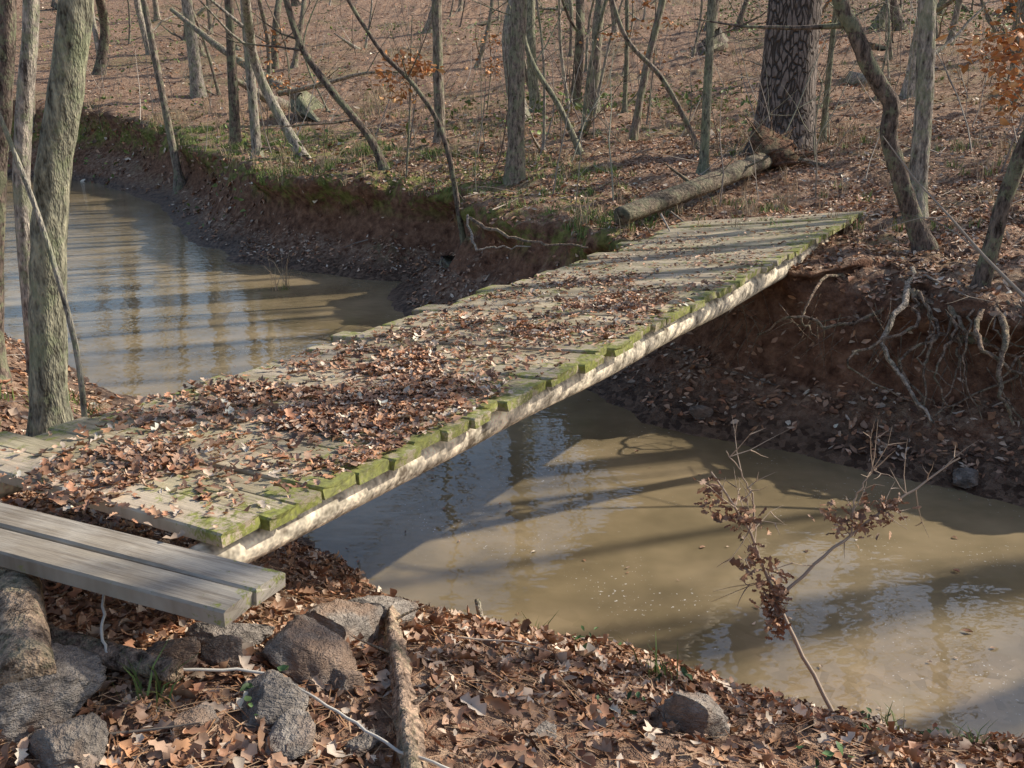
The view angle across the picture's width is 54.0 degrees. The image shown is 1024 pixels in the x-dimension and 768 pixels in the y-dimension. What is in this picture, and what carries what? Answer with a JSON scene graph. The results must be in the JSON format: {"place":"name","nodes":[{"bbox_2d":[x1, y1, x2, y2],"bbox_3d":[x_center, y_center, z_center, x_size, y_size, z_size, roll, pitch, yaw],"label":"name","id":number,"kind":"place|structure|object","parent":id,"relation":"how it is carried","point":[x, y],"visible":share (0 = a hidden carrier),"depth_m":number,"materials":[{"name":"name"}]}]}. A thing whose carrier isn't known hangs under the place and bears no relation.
{"place":"outdoors","nodes":[
{"label":"outdoors","id":0,"kind":"place"},
{"bbox_2d":[0,0,1023,767],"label":"ground","id":1,"kind":"structure","parent":0,"point":[380,210],"depth_m":13.01,"materials":[{"name":"brown soil"}]},
{"bbox_2d":[0,0,16,383],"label":"bare tree","id":2,"kind":"object","parent":1,"relation":"on","point":[8,12],"visible":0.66,"depth_m":6.73,"materials":[{"name":"grey plant"}]},
{"bbox_2d":[12,0,39,374],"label":"bare tree","id":3,"kind":"object","parent":1,"relation":"on","point":[24,101],"visible":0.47,"depth_m":8.04,"materials":[{"name":"grey plant"}]},
{"bbox_2d":[0,112,87,416],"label":"vine stem","id":4,"kind":"object","parent":1,"relation":"on","point":[70,323],"visible":0.88,"depth_m":5.05,"materials":[{"name":"grey plant"}]},
{"bbox_2d":[0,642,106,749],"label":"rock","id":5,"kind":"object","parent":1,"relation":"on","point":[71,687],"visible":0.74,"depth_m":2.67,"materials":[{"name":"grey stone"}]},
{"bbox_2d":[25,0,93,436],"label":"bare tree","id":6,"kind":"object","parent":1,"relation":"on","point":[49,401],"visible":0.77,"depth_m":5.07,"materials":[{"name":"grey plant"}]},
{"bbox_2d":[28,712,108,767],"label":"rock","id":7,"kind":"object","parent":1,"relation":"on","point":[69,742],"visible":0.99,"depth_m":2.54,"materials":[{"name":"grey stone"}]},
{"bbox_2d":[140,0,186,193],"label":"bare tree","id":8,"kind":"object","parent":1,"relation":"on","point":[179,181],"visible":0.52,"depth_m":22.12,"materials":[{"name":"grey plant"}]},
{"bbox_2d":[146,636,200,671],"bbox_3d":[-1.019,0.828,2.990,0.198,0.184,0.124,-23,21,-21],"label":"rock","id":9,"kind":"object","parent":1,"relation":"on","point":[184,649],"visible":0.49,"depth_m":2.95,"materials":[{"name":"grey stone"}]},
{"bbox_2d":[183,764,194,767],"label":"rock","id":10,"kind":"object","parent":1,"relation":"on","point":[190,766],"visible":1,"depth_m":2.47,"materials":[{"name":"grey stone"}]},
{"bbox_2d":[181,0,207,98],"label":"bare tree","id":11,"kind":"object","parent":1,"relation":"on","point":[196,79],"visible":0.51,"depth_m":28.41,"materials":[{"name":"grey plant"}]},
{"bbox_2d":[172,704,219,738],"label":"rock","id":12,"kind":"object","parent":1,"relation":"on","point":[204,714],"visible":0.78,"depth_m":2.67,"materials":[{"name":"grey stone"}]},
{"bbox_2d":[200,635,243,671],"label":"rock","id":13,"kind":"object","parent":1,"relation":"on","point":[218,649],"visible":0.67,"depth_m":3.02,"materials":[{"name":"grey stone"}]},
{"bbox_2d":[185,622,274,647],"bbox_3d":[-0.920,0.830,3.231,0.265,0.144,0.198,6,4,7],"label":"rock","id":14,"kind":"object","parent":1,"relation":"on","point":[204,632],"visible":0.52,"depth_m":3.21,"materials":[{"name":"grey stone"}]},
{"bbox_2d":[224,0,242,145],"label":"bare tree","id":15,"kind":"object","parent":1,"relation":"on","point":[234,117],"visible":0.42,"depth_m":20.99,"materials":[{"name":"grey plant"}]},
{"bbox_2d":[240,0,264,158],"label":"bare tree","id":16,"kind":"object","parent":1,"relation":"on","point":[255,134],"visible":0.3,"depth_m":18.27,"materials":[{"name":"grey plant"}]},
{"bbox_2d":[236,669,308,733],"bbox_3d":[-0.676,0.907,2.814,0.219,0.154,0.237,-16,30,-14],"label":"rock","id":17,"kind":"object","parent":1,"relation":"on","point":[274,694],"visible":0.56,"depth_m":2.76,"materials":[{"name":"grey stone"}]},
{"bbox_2d":[236,24,317,121],"bbox_3d":[-5.484,-6.963,23.055,1.512,2.416,1.485,-15,23,-40],"label":"beech sapling","id":18,"kind":"object","parent":1,"relation":"on","point":[270,61],"visible":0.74,"depth_m":22.90,"materials":[{"name":"brown plant"}]},
{"bbox_2d":[264,708,315,760],"bbox_3d":[-0.585,0.936,2.659,0.133,0.071,0.181,-5,28,13],"label":"rock","id":19,"kind":"object","parent":1,"relation":"on","point":[294,729],"visible":0.88,"depth_m":2.64,"materials":[{"name":"grey stone"}]},
{"bbox_2d":[170,7,411,109],"bbox_3d":[-5.603,-7.779,24.277,6.561,2.648,1.745,4,18,12],"label":"leaning dead trunk","id":20,"kind":"object","parent":1,"relation":"on","point":[213,42],"visible":0.77,"depth_m":24.53,"materials":[{"name":"wood"}]},
{"bbox_2d":[202,0,389,170],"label":"bare tree","id":21,"kind":"object","parent":1,"relation":"on","point":[382,164],"visible":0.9,"depth_m":15.10,"materials":[{"name":"grey plant"}]},
{"bbox_2d":[260,614,357,692],"bbox_3d":[-0.636,0.864,3.117,0.349,0.196,0.214,11,21,31],"label":"rock","id":22,"kind":"object","parent":1,"relation":"on","point":[303,647],"visible":0.66,"depth_m":3.06,"materials":[{"name":"stone"}]},
{"bbox_2d":[299,598,382,648],"bbox_3d":[-0.625,0.882,3.547,0.345,0.192,0.420,22,29,20],"label":"rock","id":23,"kind":"object","parent":1,"relation":"on","point":[343,619],"visible":0.44,"depth_m":3.55,"materials":[{"name":"grey stone"}]},
{"bbox_2d":[331,668,364,694],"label":"rock","id":24,"kind":"object","parent":1,"relation":"on","point":[348,679],"visible":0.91,"depth_m":2.99,"materials":[{"name":"stone"}]},
{"bbox_2d":[343,729,380,756],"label":"rock","id":25,"kind":"object","parent":1,"relation":"on","point":[362,744],"visible":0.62,"depth_m":2.71,"materials":[{"name":"grey stone"}]},
{"bbox_2d":[348,595,418,626],"bbox_3d":[-0.536,0.891,3.869,0.343,0.180,0.169,1,18,4],"label":"rock","id":26,"kind":"object","parent":1,"relation":"on","point":[401,605],"visible":0.38,"depth_m":3.84,"materials":[{"name":"grey stone"}]},
{"bbox_2d":[309,0,465,268],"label":"bare tree","id":27,"kind":"object","parent":1,"relation":"on","point":[444,261],"visible":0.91,"depth_m":12.64,"materials":[{"name":"grey plant"}]},
{"bbox_2d":[351,602,451,767],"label":"rotten branch","id":28,"kind":"object","parent":1,"relation":"on","point":[408,728],"visible":0.94,"depth_m":2.88,"materials":[{"name":"brown wood"}]},
{"bbox_2d":[363,15,459,177],"bbox_3d":[-1.417,-4.014,14.429,1.369,2.423,1.165,0,18,0],"label":"beech sapling","id":29,"kind":"object","parent":1,"relation":"on","point":[418,68],"visible":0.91,"depth_m":14.33,"materials":[{"name":"orange plant"}]},
{"bbox_2d":[0,210,865,688],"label":"wooden footbridge","id":30,"kind":"object","parent":1,"relation":"on","point":[236,474],"visible":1,"depth_m":4.18,"materials":[{"name":"grey wood"}]},
{"bbox_2d":[100,595,448,767],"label":"old rope","id":31,"kind":"object","parent":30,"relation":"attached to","point":[362,728],"visible":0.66,"depth_m":2.83,"materials":[{"name":"grey fabric"}]},
{"bbox_2d":[432,0,446,144],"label":"bare tree","id":32,"kind":"object","parent":1,"relation":"on","point":[437,44],"visible":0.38,"depth_m":18.05,"materials":[{"name":"grey plant"}]},
{"bbox_2d":[475,599,482,617],"bbox_3d":[-0.137,1.007,4.353,0.048,0.160,0.030,0,18,0],"label":"broken stick","id":33,"kind":"object","parent":1,"relation":"on","point":[478,606],"visible":0.51,"depth_m":4.33,"materials":[{"name":"beige wood"}]},
{"bbox_2d":[465,22,503,109],"bbox_3d":[-0.473,-7.492,23.715,1.091,2.002,1.213,3,18,9],"label":"beech sapling","id":34,"kind":"object","parent":1,"relation":"on","point":[490,61],"visible":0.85,"depth_m":23.64,"materials":[{"name":"orange plant"}]},
{"bbox_2d":[0,27,1015,749],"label":"green grass","id":35,"kind":"structure","parent":1,"relation":"on","point":[558,181],"depth_m":14.59,"materials":[{"name":"plant"}]},
{"bbox_2d":[8,0,1012,226],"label":"green undergrowth","id":36,"kind":"object","parent":1,"relation":"on","point":[577,107],"visible":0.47,"depth_m":25.85,"materials":[{"name":"green plant"}]},
{"bbox_2d":[0,491,1023,767],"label":"pine straw","id":37,"kind":"object","parent":1,"relation":"on","point":[96,707],"visible":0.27,"depth_m":3.06,"materials":[{"name":"brown plant"}]},
{"bbox_2d":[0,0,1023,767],"bbox_3d":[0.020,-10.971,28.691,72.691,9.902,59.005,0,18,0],"label":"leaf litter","id":38,"kind":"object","parent":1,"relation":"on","point":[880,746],"visible":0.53,"depth_m":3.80,"materials":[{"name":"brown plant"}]},
{"bbox_2d":[503,0,526,184],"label":"bare tree","id":39,"kind":"object","parent":1,"relation":"on","point":[515,169],"visible":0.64,"depth_m":13.68,"materials":[{"name":"grey plant"}]},
{"bbox_2d":[7,65,1023,767],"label":"fallen sticks","id":40,"kind":"object","parent":1,"relation":"on","point":[681,363],"visible":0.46,"depth_m":11.34,"materials":[{"name":"brown wood"}]},
{"bbox_2d":[13,0,1023,205],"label":"underbrush","id":41,"kind":"object","parent":1,"relation":"on","point":[797,107],"visible":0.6,"depth_m":18.12,"materials":[{"name":"brown plant"}]},
{"bbox_2d":[17,0,1023,158],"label":"background trees","id":42,"kind":"object","parent":1,"relation":"on","point":[273,103],"visible":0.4,"depth_m":23.62,"materials":[{"name":"grey plant"}]},
{"bbox_2d":[466,0,583,154],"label":"bare tree","id":43,"kind":"object","parent":1,"relation":"on","point":[554,98],"visible":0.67,"depth_m":15.81,"materials":[{"name":"grey plant"}]},
{"bbox_2d":[44,38,1023,234],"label":"dry grass","id":44,"kind":"structure","parent":1,"relation":"on","point":[748,212],"depth_m":16.83,"materials":[{"name":"beige plant"}]},
{"bbox_2d":[533,720,556,741],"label":"rock","id":45,"kind":"object","parent":1,"relation":"on","point":[543,726],"visible":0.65,"depth_m":2.93,"materials":[{"name":"grey stone"}]},
{"bbox_2d":[240,625,964,767],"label":"seedling plants","id":46,"kind":"object","parent":1,"relation":"on","point":[684,671],"visible":0.58,"depth_m":3.20,"materials":[{"name":"green plant"}]},
{"bbox_2d":[579,0,692,123],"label":"beech sapling","id":47,"kind":"object","parent":1,"relation":"on","point":[634,19],"visible":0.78,"depth_m":18.97,"materials":[{"name":"orange plant"}]},
{"bbox_2d":[628,0,665,140],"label":"bare tree","id":48,"kind":"object","parent":1,"relation":"on","point":[636,120],"visible":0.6,"depth_m":17.17,"materials":[{"name":"grey plant"}]},
{"bbox_2d":[610,0,699,150],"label":"bare tree","id":49,"kind":"object","parent":1,"relation":"on","point":[655,70],"visible":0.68,"depth_m":15.84,"materials":[{"name":"grey plant"}]},
{"bbox_2d":[650,691,729,740],"bbox_3d":[0.576,1.055,3.184,0.243,0.209,0.215,12,24,-4],"label":"rock","id":50,"kind":"object","parent":1,"relation":"on","point":[699,712],"visible":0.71,"depth_m":3.11,"materials":[{"name":"grey stone"}]},
{"bbox_2d":[689,405,714,419],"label":"rock","id":51,"kind":"object","parent":1,"relation":"on","point":[700,412],"visible":1,"depth_m":8.42,"materials":[{"name":"grey stone"}]},
{"bbox_2d":[695,0,715,174],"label":"bare tree","id":52,"kind":"object","parent":1,"relation":"on","point":[703,165],"visible":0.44,"depth_m":13.13,"materials":[{"name":"grey plant"}]},
{"bbox_2d":[614,111,834,225],"bbox_3d":[2.578,-2.568,12.326,5.035,1.410,1.817,-13,22,-36],"label":"fallen log","id":53,"kind":"object","parent":1,"relation":"on","point":[774,150],"visible":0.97,"depth_m":12.07,"materials":[{"name":"wood"}]},
{"bbox_2d":[466,214,1023,425],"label":"exposed roots","id":54,"kind":"object","parent":1,"relation":"on","point":[917,295],"visible":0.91,"depth_m":7.68,"materials":[{"name":"brown wood"}]},
{"bbox_2d":[744,0,822,153],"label":"pine tree","id":55,"kind":"object","parent":1,"relation":"on","point":[789,58],"visible":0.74,"depth_m":14.96,"materials":[{"name":"brown plant"}]},
{"bbox_2d":[687,0,939,252],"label":"bare tree","id":56,"kind":"object","parent":1,"relation":"on","point":[920,236],"visible":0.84,"depth_m":8.59,"materials":[{"name":"brown plant"}]},
{"bbox_2d":[819,0,831,48],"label":"beech sapling","id":57,"kind":"object","parent":1,"relation":"on","point":[820,42],"visible":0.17,"depth_m":22.62,"materials":[{"name":"orange plant"}]},
{"bbox_2d":[819,7,836,143],"bbox_3d":[5.618,-9.041,14.489,2.472,11.492,2.283,6,19,20],"label":"bare tree","id":58,"kind":"object","parent":1,"relation":"on","point":[824,116],"visible":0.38,"depth_m":15.78,"materials":[{"name":"grey plant"}]},
{"bbox_2d":[693,418,978,710],"bbox_3d":[1.518,0.863,4.632,1.388,1.381,0.775,0,18,0],"label":"sapling","id":59,"kind":"object","parent":1,"relation":"on","point":[777,591],"visible":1,"depth_m":4.68,"materials":[{"name":"brown plant"}]},
{"bbox_2d":[829,715,855,727],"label":"rock","id":60,"kind":"object","parent":1,"relation":"on","point":[840,718],"visible":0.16,"depth_m":3.52,"materials":[{"name":"grey stone"}]},
{"bbox_2d":[901,0,936,219],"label":"bare tree","id":61,"kind":"object","parent":1,"relation":"on","point":[924,103],"visible":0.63,"depth_m":9.57,"materials":[{"name":"grey plant"}]},
{"bbox_2d":[866,136,1023,297],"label":"dead branch","id":62,"kind":"object","parent":1,"relation":"on","point":[999,272],"visible":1,"depth_m":7.25,"materials":[{"name":"wood"}]},
{"bbox_2d":[952,467,977,488],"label":"rock","id":63,"kind":"object","parent":1,"relation":"on","point":[966,478],"visible":1,"depth_m":7.21,"materials":[{"name":"grey stone"}]},
{"bbox_2d":[935,15,1023,127],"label":"beech sapling","id":64,"kind":"object","parent":1,"relation":"on","point":[1007,86],"visible":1,"depth_m":7.24,"materials":[{"name":"orange plant"}]},
{"bbox_2d":[948,129,1023,343],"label":"bare tree","id":65,"kind":"object","parent":1,"relation":"on","point":[984,269],"visible":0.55,"depth_m":7.66,"materials":[{"name":"grey plant"}]},
{"bbox_2d":[962,0,1023,118],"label":"beech sapling","id":66,"kind":"object","parent":1,"relation":"on","point":[998,11],"visible":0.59,"depth_m":16.49,"materials":[{"name":"orange plant"}]},
{"bbox_2d":[4,176,1023,738],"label":"creek water","id":67,"kind":"structure","parent":0,"point":[158,302],"depth_m":6.62,"materials":[{"name":"brown liquid"}]},
{"bbox_2d":[253,245,293,290],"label":"reed stalks","id":68,"kind":"object","parent":67,"relation":"on","point":[285,280],"visible":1,"depth_m":13.66,"materials":[{"name":"beige plant"}]},
{"bbox_2d":[235,339,995,708],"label":"floating leaves","id":69,"kind":"object","parent":67,"relation":"on","point":[743,537],"visible":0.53,"depth_m":6.30,"materials":[{"name":"brown plant"}]}
]}

